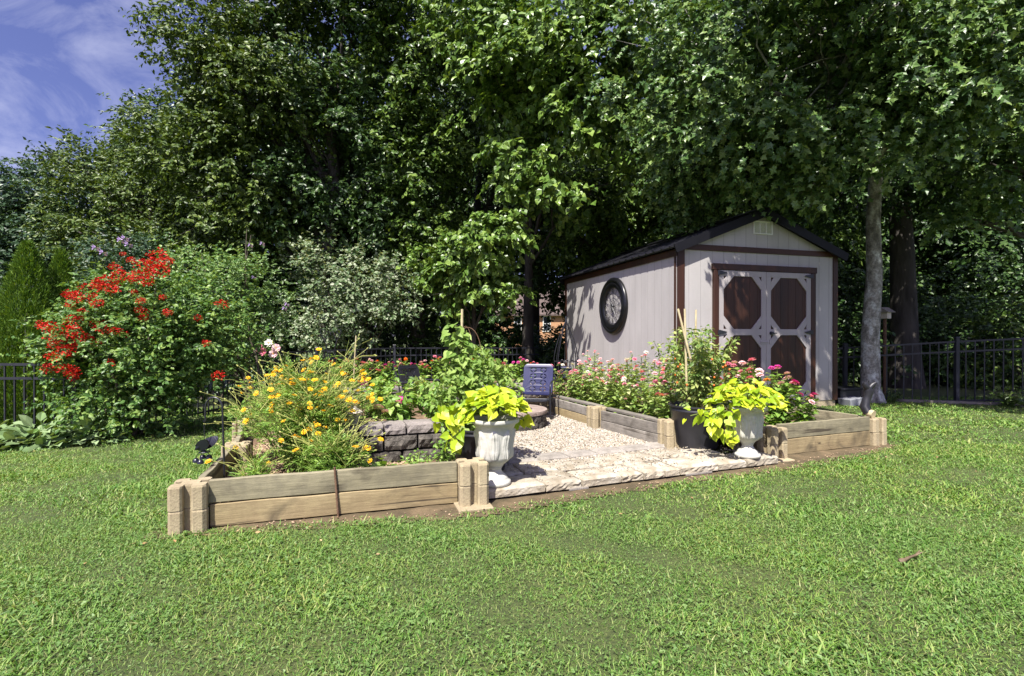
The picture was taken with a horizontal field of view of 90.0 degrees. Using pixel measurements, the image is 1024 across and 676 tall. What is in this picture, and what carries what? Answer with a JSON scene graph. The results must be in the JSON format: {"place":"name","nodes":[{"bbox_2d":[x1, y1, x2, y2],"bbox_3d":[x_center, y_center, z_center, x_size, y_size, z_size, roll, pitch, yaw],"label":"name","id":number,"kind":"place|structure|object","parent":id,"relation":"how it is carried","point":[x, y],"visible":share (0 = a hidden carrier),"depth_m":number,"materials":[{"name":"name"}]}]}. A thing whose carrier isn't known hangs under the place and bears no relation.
{"place":"outdoors","nodes":[
{"label":"outdoors","id":0,"kind":"place"},
{"bbox_2d":[209,410,455,510],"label":"bed soil","id":1,"kind":"structure","parent":0,"point":[254,441],"depth_m":4.96,"materials":[{"name":"soil"}]},
{"bbox_2d":[214,341,373,472],"bbox_3d":[-1.627,0.525,3.898,1.125,1.006,0.861,0,0,0],"label":"cosmos plant","id":2,"kind":"object","parent":1,"relation":"on","point":[311,407],"visible":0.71,"depth_m":3.80,"materials":[{"name":"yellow plant"}]},
{"bbox_2d":[268,365,369,471],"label":"cosmos plant","id":3,"kind":"object","parent":1,"relation":"on","point":[326,422],"visible":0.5,"depth_m":3.79,"materials":[{"name":"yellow plant"}]},
{"bbox_2d":[214,430,425,502],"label":"mulch","id":4,"kind":"object","parent":1,"relation":"on","point":[264,448],"visible":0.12,"depth_m":4.09,"materials":[{"name":"brown wood"}]},
{"bbox_2d":[205,438,289,476],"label":"cosmos plant","id":5,"kind":"object","parent":4,"relation":"on","point":[255,468],"visible":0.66,"depth_m":3.43,"materials":[{"name":"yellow plant"}]},
{"bbox_2d":[199,365,346,462],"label":"cosmos plant","id":6,"kind":"object","parent":4,"relation":"on","point":[245,428],"visible":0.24,"depth_m":4.10,"materials":[{"name":"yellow plant"}]},
{"bbox_2d":[259,334,391,456],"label":"cosmos plant","id":7,"kind":"object","parent":4,"relation":"on","point":[341,372],"visible":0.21,"depth_m":4.34,"materials":[{"name":"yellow plant"}]},
{"bbox_2d":[257,412,386,471],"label":"cosmos plant","id":8,"kind":"object","parent":1,"relation":"on","point":[333,451],"visible":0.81,"depth_m":3.53,"materials":[{"name":"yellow plant"}]},
{"bbox_2d":[338,418,455,464],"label":"retaining wall","id":9,"kind":"structure","parent":1,"relation":"on","point":[404,438],"depth_m":4.17,"materials":[{"name":"grey stone"}]},
{"bbox_2d":[0,0,761,336],"label":"sky","id":10,"kind":"structure","parent":0,"point":[56,56],"materials":[{"name":"blue"}]},
{"bbox_2d":[355,398,429,421],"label":"bed soil","id":11,"kind":"structure","parent":0,"point":[418,416],"depth_m":5.23,"materials":[{"name":"soil"}]},
{"bbox_2d":[374,391,424,420],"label":"garden plant","id":12,"kind":"object","parent":11,"relation":"on","point":[400,411],"visible":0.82,"depth_m":4.58,"materials":[{"name":"green plant"}]},
{"bbox_2d":[0,337,1023,675],"bbox_3d":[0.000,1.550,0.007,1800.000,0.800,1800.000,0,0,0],"label":"lawn","id":13,"kind":"structure","parent":0,"point":[606,631],"depth_m":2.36,"materials":[{"name":"plant"}]},
{"bbox_2d":[0,238,88,428],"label":"arborvitae","id":14,"kind":"object","parent":13,"relation":"on","point":[25,261],"visible":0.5,"depth_m":6.92,"materials":[{"name":"green plant"}]},
{"bbox_2d":[0,359,101,441],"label":"metal fence","id":15,"kind":"object","parent":13,"relation":"on","point":[14,378],"visible":0.25,"depth_m":6.25,"materials":[{"name":"metal"}]},
{"bbox_2d":[0,412,103,451],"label":"lambs ear","id":16,"kind":"object","parent":13,"relation":"on","point":[25,424],"visible":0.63,"depth_m":5.77},
{"bbox_2d":[11,248,107,425],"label":"arborvitae","id":17,"kind":"object","parent":13,"relation":"on","point":[60,263],"visible":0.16,"depth_m":7.40,"materials":[{"name":"green plant"}]},
{"bbox_2d":[0,136,136,318],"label":"broadleaf tree","id":18,"kind":"object","parent":13,"relation":"on","point":[11,207],"visible":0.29,"depth_m":15.92,"materials":[{"name":"green plant"}]},
{"bbox_2d":[38,412,130,447],"bbox_3d":[-4.937,1.039,5.950,1.108,0.405,0.756,0,0,0],"label":"lambs ear","id":19,"kind":"object","parent":13,"relation":"on","point":[86,423],"visible":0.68,"depth_m":5.88},
{"bbox_2d":[46,224,184,412],"bbox_3d":[-7.152,-0.319,9.329,2.432,3.476,1.748,0,0,0],"label":"rose of sharon","id":20,"kind":"object","parent":13,"relation":"on","point":[131,251],"visible":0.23,"depth_m":9.09,"materials":[{"name":"blue plant"}]},
{"bbox_2d":[9,86,253,385],"bbox_3d":[-10.854,-2.737,14.711,7.498,8.862,4.051,0,0,19],"label":"broadleaf tree","id":21,"kind":"object","parent":13,"relation":"on","point":[148,217],"visible":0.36,"depth_m":14.18,"materials":[{"name":"green plant"}]},
{"bbox_2d":[0,247,270,439],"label":"crape myrtle","id":22,"kind":"object","parent":13,"relation":"on","point":[166,374],"visible":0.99,"depth_m":5.99,"materials":[{"name":"green plant"}]},
{"bbox_2d":[72,85,208,269],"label":"broadleaf tree","id":23,"kind":"object","parent":13,"relation":"on","point":[138,101],"visible":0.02,"depth_m":19.88,"materials":[{"name":"green plant"}]},
{"bbox_2d":[143,234,283,411],"bbox_3d":[-4.984,-0.190,8.552,2.257,2.934,1.940,0,0,0],"label":"leafy bush","id":24,"kind":"object","parent":13,"relation":"on","point":[244,352],"visible":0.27,"depth_m":8.49,"materials":[{"name":"green plant"}]},
{"bbox_2d":[134,271,299,400],"bbox_3d":[-7.355,0.177,12.580,4.655,3.489,2.664,0,0,0],"label":"leafy bush","id":25,"kind":"object","parent":13,"relation":"on","point":[259,356],"visible":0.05,"depth_m":12.32,"materials":[{"name":"green plant"}]},
{"bbox_2d":[111,0,352,386],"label":"broadleaf tree","id":26,"kind":"object","parent":13,"relation":"on","point":[230,93],"visible":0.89,"depth_m":12.26,"materials":[{"name":"green plant"}]},
{"bbox_2d":[154,62,324,383],"bbox_3d":[-10.302,-4.388,19.402,8.662,12.122,6.000,0,0,0],"label":"broadleaf tree","id":27,"kind":"object","parent":13,"relation":"on","point":[282,153],"visible":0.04,"depth_m":18.23,"materials":[{"name":"green plant"}]},
{"bbox_2d":[189,229,303,408],"bbox_3d":[-4.818,-0.327,9.216,1.867,3.284,1.306,0,0,-9],"label":"rose of sharon","id":28,"kind":"object","parent":13,"relation":"on","point":[272,317],"visible":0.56,"depth_m":9.23,"materials":[{"name":"green plant"}]},
{"bbox_2d":[199,273,354,390],"bbox_3d":[-7.160,-0.043,15.539,5.665,3.855,2.790,0,0,0],"label":"leafy bush","id":29,"kind":"object","parent":13,"relation":"on","point":[296,346],"visible":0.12,"depth_m":15.47,"materials":[{"name":"green plant"}]},
{"bbox_2d":[182,8,373,378],"bbox_3d":[-8.496,-5.510,20.157,8.002,14.360,6.469,0,0,-32],"label":"broadleaf tree","id":30,"kind":"object","parent":13,"relation":"on","point":[286,291],"visible":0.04,"depth_m":18.58,"materials":[{"name":"green plant"}]},
{"bbox_2d":[228,0,428,377],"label":"broadleaf tree","id":31,"kind":"object","parent":13,"relation":"on","point":[349,223],"visible":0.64,"depth_m":12.69,"materials":[{"name":"green plant"}]},
{"bbox_2d":[246,35,433,378],"bbox_3d":[-6.630,-4.980,20.111,8.001,13.301,5.334,0,0,0],"label":"broadleaf tree","id":32,"kind":"object","parent":13,"relation":"on","point":[293,288],"visible":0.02,"depth_m":18.93,"materials":[{"name":"green plant"}]},
{"bbox_2d":[253,221,436,379],"bbox_3d":[-4.020,-0.724,12.672,4.415,4.264,3.526,0,0,0],"label":"dogwood shrub","id":33,"kind":"object","parent":13,"relation":"on","point":[383,297],"visible":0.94,"depth_m":12.24,"materials":[{"name":"green plant"}]},
{"bbox_2d":[251,344,538,397],"bbox_3d":[-2.338,0.751,11.836,6.888,1.195,0.846,0,0,-36],"label":"metal fence","id":34,"kind":"object","parent":13,"relation":"on","point":[394,348],"visible":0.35,"depth_m":11.75,"materials":[{"name":"metal"}]},
{"bbox_2d":[337,319,470,378],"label":"leafy bush","id":35,"kind":"object","parent":13,"relation":"on","point":[389,343],"visible":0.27,"depth_m":14.80,"materials":[{"name":"green plant"}]},
{"bbox_2d":[335,0,502,378],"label":"broadleaf tree","id":36,"kind":"object","parent":13,"relation":"on","point":[435,158],"visible":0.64,"depth_m":12.80,"materials":[{"name":"green plant"}]},
{"bbox_2d":[338,56,505,359],"bbox_3d":[-3.169,-4.801,20.359,8.058,12.940,5.894,0,0,0],"label":"broadleaf tree","id":37,"kind":"object","parent":13,"relation":"on","point":[430,207],"visible":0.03,"depth_m":19.29,"materials":[{"name":"green plant"}]},
{"bbox_2d":[391,306,510,378],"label":"leafy bush","id":38,"kind":"object","parent":13,"relation":"on","point":[436,338],"visible":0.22,"depth_m":14.83,"materials":[{"name":"green plant"}]},
{"bbox_2d":[395,208,540,354],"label":"young tree","id":39,"kind":"object","parent":13,"relation":"on","point":[447,274],"visible":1,"depth_m":10.37,"materials":[{"name":"green plant"}]},
{"bbox_2d":[453,502,493,512],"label":"footing slab","id":40,"kind":"structure","parent":13,"relation":"on","point":[474,507],"depth_m":3.38,"materials":[{"name":"beige concrete"}]},
{"bbox_2d":[457,481,488,506],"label":"planter block","id":41,"kind":"structure","parent":40,"relation":"on","point":[473,493],"depth_m":3.42,"materials":[{"name":"beige concrete"}]},
{"bbox_2d":[456,457,488,485],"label":"planter block","id":42,"kind":"structure","parent":41,"relation":"on","point":[472,470],"depth_m":3.43,"materials":[{"name":"beige concrete"}]},
{"bbox_2d":[403,4,567,357],"bbox_3d":[-0.416,-4.035,14.764,5.842,11.063,4.298,0,0,0],"label":"broadleaf tree","id":43,"kind":"object","parent":13,"relation":"on","point":[553,289],"visible":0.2,"depth_m":15.02,"materials":[{"name":"green plant"}]},
{"bbox_2d":[0,395,1023,675],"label":"clover","id":44,"kind":"object","parent":13,"relation":"on","point":[670,631],"visible":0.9,"depth_m":2.38,"materials":[{"name":"green plant"}]},
{"bbox_2d":[479,325,552,375],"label":"leafy bush","id":45,"kind":"object","parent":13,"relation":"on","point":[509,359],"visible":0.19,"depth_m":16.09,"materials":[{"name":"green plant"}]},
{"bbox_2d":[435,0,603,358],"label":"broadleaf tree","id":46,"kind":"object","parent":13,"relation":"on","point":[536,313],"visible":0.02,"depth_m":18.27,"materials":[{"name":"green plant"}]},
{"bbox_2d":[141,443,900,538],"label":"bare soil","id":47,"kind":"structure","parent":13,"relation":"on","point":[499,503],"depth_m":3.58,"materials":[{"name":"soil"}]},
{"bbox_2d":[168,503,210,536],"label":"planter block","id":48,"kind":"structure","parent":47,"relation":"on","point":[186,519],"depth_m":2.97,"materials":[{"name":"beige concrete"}]},
{"bbox_2d":[167,477,212,511],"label":"planter block","id":49,"kind":"structure","parent":48,"relation":"on","point":[182,494],"depth_m":2.97,"materials":[{"name":"beige concrete"}]},
{"bbox_2d":[210,482,457,526],"bbox_3d":[-1.087,1.055,3.282,1.493,0.136,0.042,0,0,-17],"label":"timber board","id":50,"kind":"object","parent":47,"relation":"on","point":[267,509],"visible":1,"depth_m":3.24,"materials":[{"name":"beige wood"}]},
{"bbox_2d":[209,461,456,502],"bbox_3d":[-1.095,0.912,3.285,1.498,0.137,0.043,0,0,-17],"label":"timber board","id":51,"kind":"object","parent":50,"relation":"on","point":[267,486],"visible":1,"depth_m":3.24,"materials":[{"name":"brown wood"}]},
{"bbox_2d":[503,466,522,476],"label":"limestone slab","id":52,"kind":"structure","parent":47,"relation":"on","point":[511,472],"depth_m":4.03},
{"bbox_2d":[454,426,504,470],"bbox_3d":[-0.250,0.892,4.144,0.477,0.360,0.477,0,0,0],"label":"nursery pot","id":53,"kind":"object","parent":52,"relation":"on","point":[468,451],"visible":0.1,"depth_m":3.95,"materials":[{"name":"black plastic"}]},
{"bbox_2d":[425,322,524,430],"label":"bean vine","id":54,"kind":"object","parent":53,"relation":"in","point":[467,376],"visible":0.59,"depth_m":4.22,"materials":[{"name":"green plant"}]},
{"bbox_2d":[489,474,544,498],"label":"limestone slab","id":55,"kind":"structure","parent":47,"relation":"on","point":[523,484],"depth_m":3.66,"materials":[{"name":"stone"}]},
{"bbox_2d":[471,415,518,487],"bbox_3d":[-0.125,0.813,3.694,0.356,0.478,0.356,0,0,-23],"label":"garden urn","id":56,"kind":"object","parent":55,"relation":"on","point":[494,439],"visible":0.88,"depth_m":3.59,"materials":[{"name":"stone"}]},
{"bbox_2d":[432,383,533,453],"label":"sweet potato vine","id":57,"kind":"object","parent":56,"relation":"in","point":[492,401],"visible":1,"depth_m":3.61,"materials":[{"name":"green plant"}]},
{"bbox_2d":[529,470,580,491],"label":"limestone slab","id":58,"kind":"structure","parent":47,"relation":"on","point":[551,481],"depth_m":3.80,"materials":[{"name":"stone"}]},
{"bbox_2d":[567,467,620,486],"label":"limestone slab","id":59,"kind":"structure","parent":47,"relation":"on","point":[601,477],"depth_m":3.91,"materials":[{"name":"stone"}]},
{"bbox_2d":[658,456,717,474],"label":"limestone slab","id":60,"kind":"structure","parent":47,"relation":"on","point":[696,465],"depth_m":4.26,"materials":[{"name":"stone"}]},
{"bbox_2d":[678,448,718,455],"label":"limestone slab","id":61,"kind":"structure","parent":47,"relation":"on","point":[688,451],"depth_m":4.74,"materials":[{"name":"stone"}]},
{"bbox_2d":[503,445,739,479],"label":"stray gravel","id":62,"kind":"structure","parent":61,"relation":"on","point":[623,460],"depth_m":4.34,"materials":[{"name":"gravel"}]},
{"bbox_2d":[696,453,746,469],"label":"limestone slab","id":63,"kind":"structure","parent":47,"relation":"on","point":[728,462],"depth_m":4.40,"materials":[{"name":"stone"}]},
{"bbox_2d":[726,451,777,465],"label":"limestone slab","id":64,"kind":"structure","parent":47,"relation":"on","point":[764,458],"depth_m":4.51,"materials":[{"name":"stone"}]},
{"bbox_2d":[727,405,767,458],"bbox_3d":[2.085,0.826,4.534,0.331,0.444,0.331,0,0,-23],"label":"garden urn","id":65,"kind":"object","parent":64,"relation":"on","point":[748,428],"visible":0.73,"depth_m":4.43,"materials":[{"name":"stone"}]},
{"bbox_2d":[682,378,790,448],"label":"sweet potato vine","id":66,"kind":"object","parent":65,"relation":"in","point":[716,416],"visible":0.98,"depth_m":4.41,"materials":[{"name":"green plant"}]},
{"bbox_2d":[787,431,869,453],"bbox_3d":[3.140,1.045,5.135,1.276,0.149,0.042,0,0,-21],"label":"timber board","id":67,"kind":"object","parent":47,"relation":"on","point":[824,442],"visible":0.79,"depth_m":5.12,"materials":[{"name":"beige wood"}]},
{"bbox_2d":[776,416,869,437],"bbox_3d":[3.140,0.895,5.138,1.276,0.144,0.042,0,0,-21],"label":"timber board","id":68,"kind":"object","parent":67,"relation":"on","point":[821,427],"visible":0.92,"depth_m":5.12,"materials":[{"name":"brown wood"}]},
{"bbox_3d":[-2.065,1.060,3.600,0.042,0.136,0.980,0,0,-18],"label":"timber board","id":69,"kind":"object","parent":47,"relation":"on","visible":0},
{"bbox_2d":[198,445,235,478],"bbox_3d":[-2.055,0.917,3.599,0.042,0.136,0.980,0,0,-18],"label":"timber board","id":70,"kind":"object","parent":69,"relation":"on","point":[214,470],"visible":0.62,"depth_m":3.55,"materials":[{"name":"brown wood"}]},
{"bbox_2d":[495,288,564,349],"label":"brick house","id":71,"kind":"structure","parent":13,"relation":"on","point":[558,321],"depth_m":44.99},
{"bbox_2d":[535,319,564,376],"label":"leafy bush","id":72,"kind":"object","parent":13,"relation":"on","point":[546,358],"visible":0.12,"depth_m":14.18,"materials":[{"name":"green plant"}]},
{"bbox_2d":[406,0,696,374],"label":"broadleaf tree","id":73,"kind":"object","parent":13,"relation":"on","point":[503,59],"visible":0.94,"depth_m":10.29,"materials":[{"name":"green plant"}]},
{"bbox_2d":[505,411,685,473],"bbox_3d":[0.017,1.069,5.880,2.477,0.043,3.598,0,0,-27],"label":"gravel","id":74,"kind":"structure","parent":13,"relation":"on","point":[571,435],"depth_m":5.38,"materials":[{"name":"gravel"}]},
{"bbox_2d":[504,404,546,431],"bbox_3d":[-0.020,0.971,6.285,0.905,0.213,0.908,0,0,0],"label":"fire pit","id":75,"kind":"object","parent":74,"relation":"on","point":[538,414],"visible":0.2,"depth_m":6.00,"materials":[{"name":"grey stone"}]},
{"bbox_2d":[513,364,556,419],"bbox_3d":[0.319,0.717,6.950,0.521,0.707,0.558,0,0,14],"label":"lawn chair","id":76,"kind":"object","parent":74,"relation":"on","point":[538,379],"visible":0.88,"depth_m":7.11,"materials":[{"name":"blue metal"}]},
{"bbox_2d":[601,420,657,441],"bbox_3d":[1.280,1.028,5.590,0.042,0.118,1.011,0,0,-26],"label":"timber board","id":77,"kind":"object","parent":74,"relation":"on","point":[645,436],"visible":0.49,"depth_m":5.54,"materials":[{"name":"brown wood"}]},
{"bbox_2d":[601,411,657,433],"bbox_3d":[1.284,0.911,5.589,0.042,0.108,1.011,0,0,-26],"label":"timber board","id":78,"kind":"object","parent":77,"relation":"on","point":[637,423],"visible":0.88,"depth_m":5.55,"materials":[{"name":"brown wood"}]},
{"bbox_2d":[668,401,724,449],"bbox_3d":[1.810,0.854,5.034,0.530,0.405,0.530,0,0,0],"label":"nursery pot","id":79,"kind":"object","parent":74,"relation":"on","point":[688,434],"visible":0.52,"depth_m":4.86,"materials":[{"name":"black plastic"}]},
{"bbox_2d":[647,324,739,407],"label":"tomato plant","id":80,"kind":"object","parent":79,"relation":"on","point":[699,386],"visible":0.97,"depth_m":4.97,"materials":[{"name":"green plant"}]},
{"bbox_2d":[537,0,747,301],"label":"broadleaf tree","id":81,"kind":"object","parent":13,"relation":"on","point":[574,250],"visible":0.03,"depth_m":16.35,"materials":[{"name":"green plant"}]},
{"bbox_2d":[504,88,855,284],"bbox_3d":[4.867,-2.551,14.311,10.114,8.107,3.987,0,0,-8],"label":"broadleaf tree","id":82,"kind":"object","parent":13,"relation":"on","point":[613,215],"visible":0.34,"depth_m":13.69,"materials":[{"name":"green plant"}]},
{"bbox_2d":[559,207,848,406],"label":"garden shed","id":83,"kind":"structure","parent":13,"relation":"on","point":[763,288],"depth_m":8.12,"materials":[{"name":"paint"}]},
{"bbox_2d":[599,277,627,333],"bbox_3d":[1.853,-0.591,9.463,0.069,1.050,1.050,0,0,-16],"label":"wall clock","id":84,"kind":"object","parent":83,"relation":"attached to","point":[608,286],"depth_m":9.39,"materials":[{"name":"metal"}]},
{"bbox_2d":[718,270,768,401],"bbox_3d":[3.545,-0.019,7.868,0.935,2.020,0.058,0,0,-16],"label":"door","id":85,"kind":"structure","parent":83,"relation":"in","point":[742,294],"depth_m":7.88,"materials":[{"name":"grey paint"}]},
{"bbox_2d":[766,272,813,400],"bbox_3d":[4.397,-0.020,8.099,0.896,2.020,0.082,0,0,-16],"label":"door","id":86,"kind":"structure","parent":83,"relation":"in","point":[788,295],"depth_m":8.12,"materials":[{"name":"grey paint"}]},
{"bbox_2d":[654,33,888,276],"bbox_3d":[7.910,-4.312,16.747,8.364,11.994,5.898,0,0,0],"label":"broadleaf tree","id":87,"kind":"object","parent":13,"relation":"on","point":[839,240],"depth_m":16.16,"materials":[{"name":"green plant"}]},
{"bbox_2d":[778,457,794,461],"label":"footing slab","id":88,"kind":"structure","parent":13,"relation":"on","point":[785,460],"depth_m":4.67,"materials":[{"name":"beige concrete"}]},
{"bbox_2d":[757,441,787,457],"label":"planter block","id":89,"kind":"structure","parent":88,"relation":"on","point":[779,450],"depth_m":4.74,"materials":[{"name":"beige concrete"}]},
{"bbox_2d":[757,425,787,444],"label":"planter block","id":90,"kind":"structure","parent":89,"relation":"on","point":[773,435],"depth_m":4.73,"materials":[{"name":"beige concrete"}]},
{"bbox_2d":[581,0,1023,403],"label":"maple tree","id":91,"kind":"object","parent":13,"relation":"on","point":[912,62],"visible":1,"depth_m":7.08,"materials":[{"name":"green plant"}]},
{"bbox_2d":[660,0,1023,388],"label":"broadleaf tree","id":92,"kind":"object","parent":13,"relation":"on","point":[901,221],"visible":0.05,"depth_m":11.18,"materials":[{"name":"green plant"}]},
{"bbox_2d":[807,187,953,368],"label":"broadleaf tree","id":93,"kind":"object","parent":13,"relation":"on","point":[855,272],"visible":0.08,"depth_m":16.78,"materials":[{"name":"green plant"}]},
{"bbox_2d":[838,293,925,386],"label":"leafy bush","id":94,"kind":"object","parent":13,"relation":"on","point":[857,337],"visible":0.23,"depth_m":11.57,"materials":[{"name":"green plant"}]},
{"bbox_2d":[838,240,990,367],"bbox_3d":[10.717,-0.537,14.535,5.317,4.810,2.653,0,0,0],"label":"leafy bush","id":95,"kind":"object","parent":13,"relation":"on","point":[888,281],"visible":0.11,"depth_m":14.30,"materials":[{"name":"green plant"}]},
{"bbox_2d":[838,297,1019,386],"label":"leafy bush","id":96,"kind":"object","parent":13,"relation":"on","point":[924,312],"visible":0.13,"depth_m":12.16,"materials":[{"name":"green plant"}]},
{"bbox_2d":[838,337,1023,401],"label":"metal fence","id":97,"kind":"object","parent":13,"relation":"on","point":[956,351],"visible":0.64,"depth_m":8.74,"materials":[{"name":"metal"}]},
{"bbox_2d":[845,237,1023,374],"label":"leafy bush","id":98,"kind":"object","parent":13,"relation":"on","point":[956,286],"visible":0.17,"depth_m":13.90,"materials":[{"name":"green plant"}]},
{"bbox_2d":[848,146,1023,343],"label":"broadleaf tree","id":99,"kind":"object","parent":13,"relation":"on","point":[919,267],"visible":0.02,"depth_m":16.04,"materials":[{"name":"green plant"}]},
{"bbox_2d":[882,285,1023,389],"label":"leafy bush","id":100,"kind":"object","parent":13,"relation":"on","point":[963,336],"visible":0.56,"depth_m":11.37,"materials":[{"name":"green plant"}]},
{"bbox_2d":[909,0,1023,246],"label":"maple tree","id":101,"kind":"object","parent":13,"relation":"on","point":[994,166],"visible":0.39,"depth_m":8.00,"materials":[{"name":"green plant"}]},
{"bbox_2d":[914,173,1023,337],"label":"broadleaf tree","id":102,"kind":"object","parent":13,"relation":"on","point":[1009,242],"visible":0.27,"depth_m":14.77,"materials":[{"name":"green plant"}]},
{"bbox_2d":[922,230,1023,376],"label":"leafy bush","id":103,"kind":"object","parent":13,"relation":"on","point":[968,306],"visible":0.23,"depth_m":13.00,"materials":[{"name":"green plant"}]},
{"bbox_2d":[937,287,1023,391],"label":"leafy bush","id":104,"kind":"object","parent":13,"relation":"on","point":[1017,353],"visible":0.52,"depth_m":10.96,"materials":[{"name":"green plant"}]},
{"bbox_2d":[540,382,795,433],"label":"bed soil","id":105,"kind":"structure","parent":0,"point":[723,428],"depth_m":7.81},
{"bbox_2d":[603,365,627,413],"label":"zinnia plant","id":106,"kind":"object","parent":105,"relation":"on","point":[614,397],"visible":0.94,"depth_m":6.28,"materials":[{"name":"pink plant"}]},
{"bbox_2d":[755,365,786,425],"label":"zinnia plant","id":107,"kind":"object","parent":105,"relation":"on","point":[769,419],"visible":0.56,"depth_m":5.26,"materials":[{"name":"green plant"}]},
{"bbox_2d":[785,379,819,422],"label":"zinnia plant","id":108,"kind":"object","parent":105,"relation":"on","point":[802,416],"visible":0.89,"depth_m":5.24,"materials":[{"name":"green plant"}]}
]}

